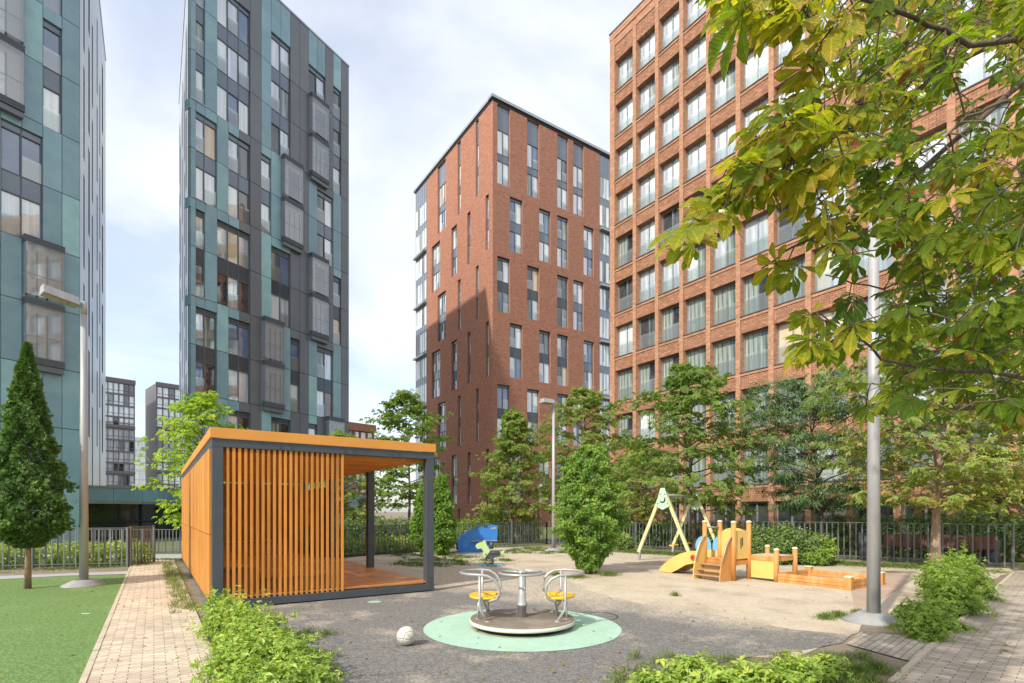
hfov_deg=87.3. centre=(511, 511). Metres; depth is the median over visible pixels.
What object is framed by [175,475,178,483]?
window
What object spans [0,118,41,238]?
window
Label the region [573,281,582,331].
window
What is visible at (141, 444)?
window
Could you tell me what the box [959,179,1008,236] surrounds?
window
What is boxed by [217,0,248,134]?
window
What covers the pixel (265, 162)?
window
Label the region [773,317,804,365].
window
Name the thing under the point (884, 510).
ground floor window
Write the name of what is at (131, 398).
window
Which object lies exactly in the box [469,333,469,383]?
window
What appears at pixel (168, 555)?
cross path
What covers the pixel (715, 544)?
spring rider
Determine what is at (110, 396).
window
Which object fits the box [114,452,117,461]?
window
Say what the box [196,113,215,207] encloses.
window
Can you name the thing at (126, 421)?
window
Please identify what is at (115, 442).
window
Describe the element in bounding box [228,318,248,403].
window
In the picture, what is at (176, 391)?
window
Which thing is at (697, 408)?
window
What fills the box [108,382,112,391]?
window
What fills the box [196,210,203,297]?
window
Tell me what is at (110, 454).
window
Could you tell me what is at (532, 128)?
window
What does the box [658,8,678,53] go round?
window
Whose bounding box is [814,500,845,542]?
ground floor window
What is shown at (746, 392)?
window
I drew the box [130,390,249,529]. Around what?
ornamental tree
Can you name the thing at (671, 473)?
window
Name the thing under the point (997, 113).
window
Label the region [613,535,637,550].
shrub
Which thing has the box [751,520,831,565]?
shrub
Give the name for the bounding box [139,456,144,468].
window
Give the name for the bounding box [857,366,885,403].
window
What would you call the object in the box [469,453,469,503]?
window
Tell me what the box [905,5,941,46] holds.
window
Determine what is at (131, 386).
window
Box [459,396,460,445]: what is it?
window
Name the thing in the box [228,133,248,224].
window
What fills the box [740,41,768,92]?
window
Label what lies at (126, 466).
window
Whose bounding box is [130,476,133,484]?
window
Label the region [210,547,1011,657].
sand
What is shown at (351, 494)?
maple tree
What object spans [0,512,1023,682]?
ground
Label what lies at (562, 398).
window
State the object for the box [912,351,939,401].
window
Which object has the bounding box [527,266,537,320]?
window
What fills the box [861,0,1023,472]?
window
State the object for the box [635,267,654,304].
window
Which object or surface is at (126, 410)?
window
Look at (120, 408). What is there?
window
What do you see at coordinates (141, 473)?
window
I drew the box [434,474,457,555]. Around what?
conifer
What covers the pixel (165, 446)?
window
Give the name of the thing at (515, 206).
window
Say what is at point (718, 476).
window
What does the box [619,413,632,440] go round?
window
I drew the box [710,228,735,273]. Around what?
window
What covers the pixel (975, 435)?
window
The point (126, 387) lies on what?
window
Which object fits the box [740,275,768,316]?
window
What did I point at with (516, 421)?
maple tree
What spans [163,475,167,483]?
window
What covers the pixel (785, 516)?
ground floor window
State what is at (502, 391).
window
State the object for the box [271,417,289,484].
window
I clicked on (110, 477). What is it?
window
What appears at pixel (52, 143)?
residential tower
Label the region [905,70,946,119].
window
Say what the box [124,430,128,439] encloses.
window
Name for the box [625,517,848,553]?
hedge
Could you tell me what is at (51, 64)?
window
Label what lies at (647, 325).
window
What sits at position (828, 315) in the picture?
window
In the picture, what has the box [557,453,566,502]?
window
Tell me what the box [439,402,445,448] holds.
window
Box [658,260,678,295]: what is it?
window
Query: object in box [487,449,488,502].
window
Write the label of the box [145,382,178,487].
distant tower
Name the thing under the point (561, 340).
window
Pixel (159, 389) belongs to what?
window
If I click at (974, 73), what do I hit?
window
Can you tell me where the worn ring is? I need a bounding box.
[471,626,572,637]
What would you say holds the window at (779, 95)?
in the brick apartment block at (680, 115)
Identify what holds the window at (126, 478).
in the distant tower at (120, 431)
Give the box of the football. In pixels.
[397,626,415,644]
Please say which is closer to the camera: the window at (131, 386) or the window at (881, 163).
the window at (881, 163)
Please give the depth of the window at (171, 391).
152.82 m
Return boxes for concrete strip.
[456,551,501,555]
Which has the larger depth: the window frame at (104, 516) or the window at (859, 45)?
the window frame at (104, 516)
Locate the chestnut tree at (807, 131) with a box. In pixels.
[647,0,1023,435]
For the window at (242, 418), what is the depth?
34.33 m
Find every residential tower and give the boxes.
[0,0,105,545]
[179,0,348,529]
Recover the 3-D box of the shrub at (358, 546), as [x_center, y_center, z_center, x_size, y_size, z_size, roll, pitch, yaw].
[-5.229,1.268,20.101,5.456,0.800,0.957,0,0,-44]
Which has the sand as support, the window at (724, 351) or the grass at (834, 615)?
the grass at (834, 615)
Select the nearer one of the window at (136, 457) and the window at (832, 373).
the window at (832, 373)
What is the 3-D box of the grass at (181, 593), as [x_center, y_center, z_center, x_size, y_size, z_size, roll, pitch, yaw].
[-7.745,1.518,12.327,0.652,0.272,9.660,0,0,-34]
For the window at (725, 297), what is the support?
in the brick apartment block at (680, 115)
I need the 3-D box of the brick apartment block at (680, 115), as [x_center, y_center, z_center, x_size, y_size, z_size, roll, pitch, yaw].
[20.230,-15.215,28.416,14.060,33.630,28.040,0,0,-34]
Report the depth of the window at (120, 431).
143.00 m
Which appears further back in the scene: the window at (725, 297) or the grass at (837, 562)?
the window at (725, 297)
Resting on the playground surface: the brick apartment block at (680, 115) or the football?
the football
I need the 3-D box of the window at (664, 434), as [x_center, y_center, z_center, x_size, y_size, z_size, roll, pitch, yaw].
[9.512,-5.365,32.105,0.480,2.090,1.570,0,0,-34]
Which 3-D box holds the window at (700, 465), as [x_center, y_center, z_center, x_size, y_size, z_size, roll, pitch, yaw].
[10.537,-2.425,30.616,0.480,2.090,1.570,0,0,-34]
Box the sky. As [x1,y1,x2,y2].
[100,0,641,511]
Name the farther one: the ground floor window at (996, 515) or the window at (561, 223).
the window at (561, 223)
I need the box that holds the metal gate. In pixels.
[129,525,154,565]
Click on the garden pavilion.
(248, 538)
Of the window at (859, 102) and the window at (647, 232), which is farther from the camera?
the window at (647, 232)
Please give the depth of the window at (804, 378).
26.23 m
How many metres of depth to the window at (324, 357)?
40.15 m
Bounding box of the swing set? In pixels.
[637,488,715,559]
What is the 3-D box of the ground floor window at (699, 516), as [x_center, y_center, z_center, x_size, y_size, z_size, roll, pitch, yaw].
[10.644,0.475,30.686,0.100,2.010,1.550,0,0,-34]
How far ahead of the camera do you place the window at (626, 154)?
35.35 m
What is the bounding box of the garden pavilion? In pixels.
[181,427,435,607]
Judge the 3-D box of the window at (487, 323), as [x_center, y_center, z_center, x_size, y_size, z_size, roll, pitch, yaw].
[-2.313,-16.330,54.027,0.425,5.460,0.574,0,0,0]
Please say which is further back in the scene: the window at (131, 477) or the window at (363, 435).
the window at (131, 477)
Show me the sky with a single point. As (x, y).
(420, 71)
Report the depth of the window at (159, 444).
150.67 m
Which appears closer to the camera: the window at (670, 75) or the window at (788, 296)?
the window at (788, 296)
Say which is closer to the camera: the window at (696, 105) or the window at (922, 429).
the window at (922, 429)
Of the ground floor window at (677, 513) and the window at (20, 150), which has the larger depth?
the ground floor window at (677, 513)
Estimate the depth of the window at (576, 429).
59.34 m
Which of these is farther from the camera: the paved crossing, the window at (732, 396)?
the window at (732, 396)
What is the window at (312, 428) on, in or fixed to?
in the residential tower at (264, 216)
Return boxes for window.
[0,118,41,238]
[42,0,60,15]
[42,19,60,133]
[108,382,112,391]
[108,394,112,403]
[108,405,112,414]
[108,417,112,423]
[108,428,112,438]
[108,440,112,449]
[108,452,112,461]
[108,463,112,469]
[108,475,112,484]
[114,383,117,392]
[114,394,117,403]
[114,406,117,415]
[114,429,117,438]
[114,440,117,449]
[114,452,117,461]
[114,475,117,484]
[119,384,122,393]
[119,395,122,404]
[119,406,122,416]
[119,429,122,438]
[119,441,122,450]
[119,452,122,461]
[119,475,122,484]
[124,384,128,393]
[124,396,128,405]
[124,407,128,416]
[124,418,128,425]
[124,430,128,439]
[124,441,128,450]
[124,453,128,462]
[124,464,128,470]
[124,475,128,484]
[130,385,133,394]
[130,396,133,405]
[130,408,133,417]
[130,430,133,439]
[130,442,133,451]
[130,453,133,462]
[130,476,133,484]
[135,441,137,453]
[135,456,137,468]
[135,471,137,482]
[139,441,144,453]
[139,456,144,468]
[139,471,144,483]
[157,387,161,396]
[157,398,161,406]
[157,409,161,417]
[157,441,161,450]
[163,388,167,396]
[163,398,167,407]
[163,409,167,418]
[163,443,167,450]
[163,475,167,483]
[169,389,173,397]
[169,410,173,418]
[169,442,173,450]
[175,389,178,398]
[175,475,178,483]
[195,0,203,103]
[195,307,215,393]
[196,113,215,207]
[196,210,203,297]
[196,404,203,445]
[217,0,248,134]
[217,220,248,313]
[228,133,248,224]
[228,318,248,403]
[228,411,248,483]
[261,154,269,234]
[271,33,289,155]
[271,246,289,327]
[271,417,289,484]
[290,338,298,412]
[308,66,323,99]
[309,424,315,488]
[316,347,331,417]
[317,190,331,265]
[333,87,339,194]
[333,276,339,345]
[361,432,365,438]
[433,242,439,291]
[433,350,439,397]
[434,458,439,500]
[439,160,445,232]
[439,292,445,340]
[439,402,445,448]
[453,226,456,275]
[453,341,456,389]
[453,455,456,503]
[459,142,460,212]
[459,280,460,328]
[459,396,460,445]
[469,214,469,262]
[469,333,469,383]
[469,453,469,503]
[477,121,478,195]
[477,267,478,318]
[477,390,478,441]
[487,196,488,248]
[487,323,488,375]
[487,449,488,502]
[497,105,508,186]
[497,257,508,312]
[497,385,508,439]
[510,198,520,253]
[510,324,520,378]
[510,455,520,503]
[527,120,537,198]
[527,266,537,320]
[527,389,537,442]
[539,209,549,262]
[539,331,549,383]
[539,452,549,503]
[557,135,566,209]
[557,216,566,268]
[557,276,566,327]
[557,335,566,385]
[557,394,566,444]
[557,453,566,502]
[573,143,582,216]
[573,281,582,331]
[573,398,582,445]
[584,227,592,276]
[584,341,592,388]
[614,51,632,92]
[614,96,632,136]
[614,187,632,225]
[614,232,632,269]
[614,277,632,313]
[614,368,632,402]
[615,142,632,180]
[615,323,632,357]
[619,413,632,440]
[635,30,654,73]
[635,78,654,119]
[635,125,654,166]
[635,172,654,212]
[635,219,654,258]
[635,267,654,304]
[635,361,654,397]
[635,463,654,489]
[636,314,654,350]
[640,409,654,441]
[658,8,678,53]
[658,57,678,101]
[658,107,678,150]
[658,156,678,198]
[658,206,678,246]
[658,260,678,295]
[658,305,678,343]
[660,354,678,391]
[662,404,678,437]
[662,454,678,488]
[662,504,678,528]
[682,0,705,31]
[682,34,705,82]
[682,138,705,183]
[682,294,705,335]
[682,452,705,487]
[683,86,705,132]
[683,244,705,284]
[686,502,705,536]
[687,192,704,223]
[687,346,705,381]
[687,401,705,432]
[710,64,735,113]
[710,118,735,167]
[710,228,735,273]
[710,283,735,326]
[712,392,735,432]
[713,448,735,486]
[713,502,735,529]
[714,27,735,53]
[714,337,735,377]
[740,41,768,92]
[740,213,768,260]
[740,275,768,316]
[740,328,768,372]
[744,97,768,137]
[744,386,767,427]
[744,444,767,484]
[744,501,767,533]
[773,18,804,69]
[773,256,804,305]
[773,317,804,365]
[773,378,804,424]
[774,441,804,483]
[775,203,804,246]
[777,501,804,531]
[778,72,804,116]
[810,247,846,293]
[812,373,845,419]
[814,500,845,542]
[815,0,845,35]
[815,187,845,223]
[815,310,843,350]
[815,435,845,481]
[818,45,845,99]
[852,157,892,213]
[854,430,892,479]
[856,500,892,545]
[857,19,892,76]
[857,102,892,135]
[857,232,892,278]
[857,291,892,344]
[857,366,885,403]
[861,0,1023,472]
[900,425,946,477]
[904,500,946,545]
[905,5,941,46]
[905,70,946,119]
[905,213,946,253]
[905,277,946,328]
[906,127,946,186]
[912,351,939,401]
[955,25,1008,94]
[955,368,1008,399]
[958,97,1008,168]
[958,497,1008,551]
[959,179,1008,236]
[959,264,1008,317]
[959,419,1008,473]
[1021,499,1023,540]
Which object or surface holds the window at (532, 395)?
in the brick apartment block at (511, 258)
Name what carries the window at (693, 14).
in the brick apartment block at (680, 115)
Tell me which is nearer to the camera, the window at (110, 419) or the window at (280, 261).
the window at (280, 261)
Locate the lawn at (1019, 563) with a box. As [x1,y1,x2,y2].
[0,526,1023,566]
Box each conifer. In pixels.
[0,341,79,588]
[408,481,438,553]
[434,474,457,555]
[544,444,636,573]
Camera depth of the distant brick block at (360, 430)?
85.42 m
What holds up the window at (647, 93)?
in the brick apartment block at (680, 115)
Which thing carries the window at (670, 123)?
in the brick apartment block at (680, 115)
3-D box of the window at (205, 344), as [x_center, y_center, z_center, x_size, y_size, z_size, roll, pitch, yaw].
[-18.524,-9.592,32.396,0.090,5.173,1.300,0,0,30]
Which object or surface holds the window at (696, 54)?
in the brick apartment block at (680, 115)
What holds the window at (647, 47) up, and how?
in the brick apartment block at (680, 115)
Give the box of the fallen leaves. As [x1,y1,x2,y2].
[0,566,1019,680]
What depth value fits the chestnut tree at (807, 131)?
2.33 m
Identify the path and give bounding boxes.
[0,571,126,578]
[1,554,181,558]
[86,558,216,682]
[897,571,1023,682]
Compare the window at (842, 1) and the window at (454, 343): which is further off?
the window at (454, 343)
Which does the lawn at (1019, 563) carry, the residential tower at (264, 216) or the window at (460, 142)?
the residential tower at (264, 216)
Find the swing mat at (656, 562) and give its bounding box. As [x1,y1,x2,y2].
[628,559,668,564]
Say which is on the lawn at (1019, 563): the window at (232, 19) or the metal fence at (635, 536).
the metal fence at (635, 536)
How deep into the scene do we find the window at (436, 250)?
64.11 m
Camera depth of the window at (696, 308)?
30.87 m
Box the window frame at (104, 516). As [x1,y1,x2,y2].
[88,504,365,540]
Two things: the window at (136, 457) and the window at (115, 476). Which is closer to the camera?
the window at (115, 476)
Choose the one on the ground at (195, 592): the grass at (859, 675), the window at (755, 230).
the grass at (859, 675)
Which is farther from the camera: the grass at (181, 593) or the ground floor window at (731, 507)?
the ground floor window at (731, 507)
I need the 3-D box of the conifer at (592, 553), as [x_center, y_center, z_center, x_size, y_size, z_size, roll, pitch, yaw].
[1.990,-0.079,13.777,2.299,3.362,2.400,0,0,0]
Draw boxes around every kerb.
[79,558,214,682]
[888,571,1014,682]
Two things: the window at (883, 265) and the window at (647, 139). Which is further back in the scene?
the window at (647, 139)
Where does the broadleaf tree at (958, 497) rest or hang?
on the sand
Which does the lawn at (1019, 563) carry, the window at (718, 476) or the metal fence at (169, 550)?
the metal fence at (169, 550)
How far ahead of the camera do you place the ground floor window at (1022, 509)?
19.32 m
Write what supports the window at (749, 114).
in the brick apartment block at (680, 115)
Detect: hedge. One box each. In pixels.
[335,514,420,546]
[449,513,503,538]
[556,517,676,543]
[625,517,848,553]
[824,509,1023,561]
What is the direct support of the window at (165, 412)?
in the distant tower at (159, 396)
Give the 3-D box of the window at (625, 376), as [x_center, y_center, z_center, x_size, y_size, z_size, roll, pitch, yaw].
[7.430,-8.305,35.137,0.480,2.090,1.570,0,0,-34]
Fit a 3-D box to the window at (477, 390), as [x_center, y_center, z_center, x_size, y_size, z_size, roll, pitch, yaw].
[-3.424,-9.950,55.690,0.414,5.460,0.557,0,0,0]
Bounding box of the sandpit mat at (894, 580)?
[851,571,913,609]
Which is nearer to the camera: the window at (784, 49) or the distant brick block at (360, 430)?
the window at (784, 49)
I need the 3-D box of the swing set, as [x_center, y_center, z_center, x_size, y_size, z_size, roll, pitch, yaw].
[5.790,0.423,18.450,1.773,2.365,3.320,0,0,37]
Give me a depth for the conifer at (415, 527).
20.03 m
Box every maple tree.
[293,429,398,539]
[359,388,458,533]
[467,407,557,543]
[522,384,636,514]
[605,359,777,550]
[609,441,688,544]
[901,443,1023,536]
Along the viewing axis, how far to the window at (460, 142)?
59.10 m
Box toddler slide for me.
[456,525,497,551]
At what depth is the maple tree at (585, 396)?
29.89 m
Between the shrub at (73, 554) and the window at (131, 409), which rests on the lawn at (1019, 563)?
the shrub at (73, 554)
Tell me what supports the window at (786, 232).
in the brick apartment block at (680, 115)
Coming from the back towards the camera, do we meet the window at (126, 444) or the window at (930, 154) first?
the window at (126, 444)
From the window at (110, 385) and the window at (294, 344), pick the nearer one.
the window at (294, 344)
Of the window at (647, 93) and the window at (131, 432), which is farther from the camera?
the window at (131, 432)
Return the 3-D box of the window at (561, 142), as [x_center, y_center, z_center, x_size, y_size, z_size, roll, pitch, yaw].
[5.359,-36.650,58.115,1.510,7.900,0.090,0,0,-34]
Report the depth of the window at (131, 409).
144.93 m
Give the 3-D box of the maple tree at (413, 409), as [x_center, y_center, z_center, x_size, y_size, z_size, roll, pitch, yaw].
[-5.008,-2.207,26.487,4.772,7.627,4.684,0,0,0]
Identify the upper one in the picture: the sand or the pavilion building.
the pavilion building
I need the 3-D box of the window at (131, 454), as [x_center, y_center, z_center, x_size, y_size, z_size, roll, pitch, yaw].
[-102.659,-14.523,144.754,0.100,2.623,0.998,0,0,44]
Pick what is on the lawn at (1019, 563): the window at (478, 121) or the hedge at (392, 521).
the hedge at (392, 521)
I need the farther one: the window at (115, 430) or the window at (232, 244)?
the window at (115, 430)
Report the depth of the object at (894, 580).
11.24 m
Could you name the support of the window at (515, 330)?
in the brick apartment block at (511, 258)
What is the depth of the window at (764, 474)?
27.72 m
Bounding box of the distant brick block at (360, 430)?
[349,422,375,514]
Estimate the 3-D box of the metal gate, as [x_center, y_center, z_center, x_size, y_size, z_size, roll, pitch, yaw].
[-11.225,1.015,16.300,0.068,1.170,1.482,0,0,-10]
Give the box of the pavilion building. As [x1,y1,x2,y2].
[88,485,365,540]
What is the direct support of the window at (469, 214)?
in the brick apartment block at (511, 258)
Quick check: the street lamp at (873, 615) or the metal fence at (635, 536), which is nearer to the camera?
the street lamp at (873, 615)
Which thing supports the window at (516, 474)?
in the brick apartment block at (511, 258)
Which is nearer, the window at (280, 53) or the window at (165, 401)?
the window at (280, 53)
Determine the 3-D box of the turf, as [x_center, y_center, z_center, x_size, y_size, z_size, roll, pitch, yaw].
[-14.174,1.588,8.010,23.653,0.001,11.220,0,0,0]
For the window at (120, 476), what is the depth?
143.09 m
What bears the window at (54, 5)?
in the residential tower at (52, 143)
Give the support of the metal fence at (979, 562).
on the lawn at (1019, 563)
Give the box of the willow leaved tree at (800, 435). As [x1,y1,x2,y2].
[729,369,927,537]
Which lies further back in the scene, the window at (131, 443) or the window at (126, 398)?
the window at (131, 443)
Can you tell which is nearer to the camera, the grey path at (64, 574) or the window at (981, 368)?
the grey path at (64, 574)
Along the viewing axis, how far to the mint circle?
6.81 m
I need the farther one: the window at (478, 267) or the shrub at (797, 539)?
the window at (478, 267)
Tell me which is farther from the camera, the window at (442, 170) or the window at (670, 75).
the window at (442, 170)
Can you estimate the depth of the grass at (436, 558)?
18.08 m
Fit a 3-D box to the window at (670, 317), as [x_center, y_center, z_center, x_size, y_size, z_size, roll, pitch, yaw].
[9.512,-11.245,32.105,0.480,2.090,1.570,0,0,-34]
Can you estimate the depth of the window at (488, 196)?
54.18 m
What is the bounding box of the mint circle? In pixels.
[423,610,621,651]
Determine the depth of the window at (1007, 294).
20.26 m
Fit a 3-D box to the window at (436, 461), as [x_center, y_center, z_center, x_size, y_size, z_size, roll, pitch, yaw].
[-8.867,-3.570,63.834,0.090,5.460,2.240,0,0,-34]
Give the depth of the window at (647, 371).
33.88 m
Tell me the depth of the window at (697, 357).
30.71 m
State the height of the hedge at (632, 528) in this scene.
1.404 m
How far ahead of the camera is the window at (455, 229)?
59.93 m
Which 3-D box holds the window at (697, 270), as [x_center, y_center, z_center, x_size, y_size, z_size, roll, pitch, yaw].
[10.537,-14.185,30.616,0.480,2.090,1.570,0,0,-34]
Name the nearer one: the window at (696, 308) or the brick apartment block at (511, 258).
the window at (696, 308)
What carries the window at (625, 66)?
in the brick apartment block at (680, 115)
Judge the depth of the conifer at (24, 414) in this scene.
10.89 m
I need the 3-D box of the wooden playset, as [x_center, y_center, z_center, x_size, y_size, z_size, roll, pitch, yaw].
[5.832,0.904,12.679,4.958,1.392,2.100,0,0,32]
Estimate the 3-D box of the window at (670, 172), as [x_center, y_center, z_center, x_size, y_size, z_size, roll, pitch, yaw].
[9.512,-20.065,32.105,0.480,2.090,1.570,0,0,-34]
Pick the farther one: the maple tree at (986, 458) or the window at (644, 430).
the window at (644, 430)
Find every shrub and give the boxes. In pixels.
[0,538,155,566]
[172,585,349,682]
[303,534,421,556]
[485,507,544,541]
[608,648,852,682]
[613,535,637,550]
[707,526,757,553]
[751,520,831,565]
[798,532,839,565]
[890,543,1008,642]
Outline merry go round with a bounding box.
[460,568,584,635]
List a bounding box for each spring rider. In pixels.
[476,540,504,565]
[695,536,717,550]
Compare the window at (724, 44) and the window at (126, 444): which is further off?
the window at (126, 444)
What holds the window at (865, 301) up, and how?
in the brick apartment block at (680, 115)
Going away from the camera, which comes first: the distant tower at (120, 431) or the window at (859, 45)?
the window at (859, 45)
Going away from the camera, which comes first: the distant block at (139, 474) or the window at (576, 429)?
the window at (576, 429)
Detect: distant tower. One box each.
[106,376,135,486]
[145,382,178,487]
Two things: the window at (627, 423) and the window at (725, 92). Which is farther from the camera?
the window at (627, 423)
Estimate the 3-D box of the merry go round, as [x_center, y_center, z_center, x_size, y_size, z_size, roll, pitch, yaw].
[0.142,1.193,7.424,1.460,0.790,1.455,0,0,-45]
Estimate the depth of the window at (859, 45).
23.68 m
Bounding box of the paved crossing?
[846,632,931,660]
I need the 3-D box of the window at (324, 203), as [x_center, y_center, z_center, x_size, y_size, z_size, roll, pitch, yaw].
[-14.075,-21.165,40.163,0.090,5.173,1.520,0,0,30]
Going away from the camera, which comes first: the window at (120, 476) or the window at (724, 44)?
the window at (724, 44)
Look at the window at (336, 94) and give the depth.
41.23 m
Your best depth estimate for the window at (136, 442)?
191.35 m
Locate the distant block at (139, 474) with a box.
[135,437,144,486]
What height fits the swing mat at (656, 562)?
0.001 m
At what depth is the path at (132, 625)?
6.65 m
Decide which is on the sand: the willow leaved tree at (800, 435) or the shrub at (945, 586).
the shrub at (945, 586)
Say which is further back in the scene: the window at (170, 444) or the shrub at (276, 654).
the window at (170, 444)
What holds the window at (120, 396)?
in the distant tower at (120, 431)
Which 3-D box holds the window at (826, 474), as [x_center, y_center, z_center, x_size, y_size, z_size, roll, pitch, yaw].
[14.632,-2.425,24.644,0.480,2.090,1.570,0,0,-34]
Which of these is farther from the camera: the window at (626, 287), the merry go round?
the window at (626, 287)
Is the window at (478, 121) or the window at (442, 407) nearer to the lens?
the window at (478, 121)
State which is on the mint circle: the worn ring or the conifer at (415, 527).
the worn ring
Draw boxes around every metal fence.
[0,527,128,568]
[42,529,181,552]
[304,522,546,556]
[546,521,688,549]
[687,520,1014,567]
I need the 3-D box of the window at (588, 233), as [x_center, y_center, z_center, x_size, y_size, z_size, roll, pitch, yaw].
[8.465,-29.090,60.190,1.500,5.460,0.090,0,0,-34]
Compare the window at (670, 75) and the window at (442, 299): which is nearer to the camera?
the window at (670, 75)
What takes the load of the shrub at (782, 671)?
on the grass at (859, 675)
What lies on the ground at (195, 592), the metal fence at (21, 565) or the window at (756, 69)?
the metal fence at (21, 565)
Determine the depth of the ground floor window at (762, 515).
27.66 m
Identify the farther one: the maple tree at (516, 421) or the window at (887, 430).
the maple tree at (516, 421)
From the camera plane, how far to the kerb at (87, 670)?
6.95 m
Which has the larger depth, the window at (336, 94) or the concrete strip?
the window at (336, 94)
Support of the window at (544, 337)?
in the brick apartment block at (511, 258)
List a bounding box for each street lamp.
[40,284,106,587]
[539,398,561,551]
[811,145,907,627]
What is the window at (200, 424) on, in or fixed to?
in the residential tower at (264, 216)
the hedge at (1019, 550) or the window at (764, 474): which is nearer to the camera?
the hedge at (1019, 550)
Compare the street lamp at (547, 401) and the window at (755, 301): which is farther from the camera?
the window at (755, 301)
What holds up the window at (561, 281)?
in the brick apartment block at (511, 258)
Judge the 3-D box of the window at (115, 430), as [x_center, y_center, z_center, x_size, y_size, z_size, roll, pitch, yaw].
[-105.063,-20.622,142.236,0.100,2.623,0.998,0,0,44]
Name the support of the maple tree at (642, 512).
on the lawn at (1019, 563)
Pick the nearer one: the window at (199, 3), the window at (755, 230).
the window at (755, 230)
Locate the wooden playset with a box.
[659,520,885,590]
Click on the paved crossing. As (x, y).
(903, 647)
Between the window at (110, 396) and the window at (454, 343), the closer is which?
the window at (454, 343)
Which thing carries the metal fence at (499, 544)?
on the ground at (195, 592)
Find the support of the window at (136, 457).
in the distant block at (139, 474)
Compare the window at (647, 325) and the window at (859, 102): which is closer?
the window at (859, 102)
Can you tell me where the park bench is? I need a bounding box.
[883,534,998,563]
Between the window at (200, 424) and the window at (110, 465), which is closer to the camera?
the window at (200, 424)
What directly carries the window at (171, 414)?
in the distant tower at (159, 396)
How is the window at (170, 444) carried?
in the distant tower at (159, 396)
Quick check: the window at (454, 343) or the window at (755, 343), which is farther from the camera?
the window at (454, 343)
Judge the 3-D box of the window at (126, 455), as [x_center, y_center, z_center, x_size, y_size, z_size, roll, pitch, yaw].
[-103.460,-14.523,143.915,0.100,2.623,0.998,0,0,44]
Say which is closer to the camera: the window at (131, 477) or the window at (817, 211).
the window at (817, 211)
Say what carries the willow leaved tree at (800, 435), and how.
on the lawn at (1019, 563)
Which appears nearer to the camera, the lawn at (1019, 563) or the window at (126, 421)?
the lawn at (1019, 563)
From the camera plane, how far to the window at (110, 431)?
141.44 m
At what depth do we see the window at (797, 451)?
26.21 m
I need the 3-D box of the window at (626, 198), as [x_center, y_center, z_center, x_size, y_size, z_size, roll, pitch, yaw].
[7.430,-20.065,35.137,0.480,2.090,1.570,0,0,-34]
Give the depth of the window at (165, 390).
151.74 m
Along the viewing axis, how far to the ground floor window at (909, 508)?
21.94 m
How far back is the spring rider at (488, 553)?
15.93 m
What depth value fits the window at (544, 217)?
56.87 m
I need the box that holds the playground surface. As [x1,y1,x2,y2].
[200,559,850,682]
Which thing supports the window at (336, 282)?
in the residential tower at (264, 216)
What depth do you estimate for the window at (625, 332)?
35.35 m
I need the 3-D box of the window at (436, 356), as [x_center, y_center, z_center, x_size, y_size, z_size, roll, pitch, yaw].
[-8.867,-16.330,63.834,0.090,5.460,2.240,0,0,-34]
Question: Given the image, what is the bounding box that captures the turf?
[0,574,125,682]
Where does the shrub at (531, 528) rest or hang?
on the lawn at (1019, 563)
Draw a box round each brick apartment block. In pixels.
[413,93,609,527]
[609,0,1023,556]
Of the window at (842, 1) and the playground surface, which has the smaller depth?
the playground surface
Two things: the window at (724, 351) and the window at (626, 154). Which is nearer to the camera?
the window at (724, 351)
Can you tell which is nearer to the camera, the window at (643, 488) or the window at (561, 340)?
the window at (643, 488)
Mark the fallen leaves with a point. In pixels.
(509, 653)
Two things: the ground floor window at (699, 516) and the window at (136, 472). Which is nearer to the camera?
the ground floor window at (699, 516)
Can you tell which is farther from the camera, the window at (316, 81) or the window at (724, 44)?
the window at (316, 81)
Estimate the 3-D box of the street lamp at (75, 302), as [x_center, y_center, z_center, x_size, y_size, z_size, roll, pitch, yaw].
[-9.321,-1.524,11.441,0.799,6.248,1.100,0,0,38]
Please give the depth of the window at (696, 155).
30.87 m
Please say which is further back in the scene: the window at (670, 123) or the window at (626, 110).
the window at (626, 110)
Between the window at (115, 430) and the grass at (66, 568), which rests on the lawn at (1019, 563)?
the grass at (66, 568)
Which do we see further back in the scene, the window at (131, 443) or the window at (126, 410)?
the window at (131, 443)
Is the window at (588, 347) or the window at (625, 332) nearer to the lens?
the window at (625, 332)
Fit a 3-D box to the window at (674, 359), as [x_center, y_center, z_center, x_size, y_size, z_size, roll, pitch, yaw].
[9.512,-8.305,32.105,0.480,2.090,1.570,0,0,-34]
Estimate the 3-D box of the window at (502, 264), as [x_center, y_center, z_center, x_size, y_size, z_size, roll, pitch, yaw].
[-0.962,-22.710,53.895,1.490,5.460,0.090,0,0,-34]
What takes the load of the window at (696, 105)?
in the brick apartment block at (680, 115)
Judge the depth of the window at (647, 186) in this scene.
33.88 m
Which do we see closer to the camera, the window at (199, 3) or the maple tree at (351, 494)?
the maple tree at (351, 494)
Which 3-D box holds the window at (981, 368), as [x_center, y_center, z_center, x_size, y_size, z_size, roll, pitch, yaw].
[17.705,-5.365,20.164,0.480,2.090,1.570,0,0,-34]
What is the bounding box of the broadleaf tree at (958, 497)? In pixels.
[802,324,1023,564]
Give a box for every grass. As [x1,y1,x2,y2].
[0,558,181,571]
[158,559,200,612]
[189,623,352,681]
[374,546,566,567]
[549,571,1007,638]
[597,646,902,682]
[611,548,1020,573]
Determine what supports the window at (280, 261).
in the residential tower at (264, 216)
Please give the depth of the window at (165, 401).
151.74 m

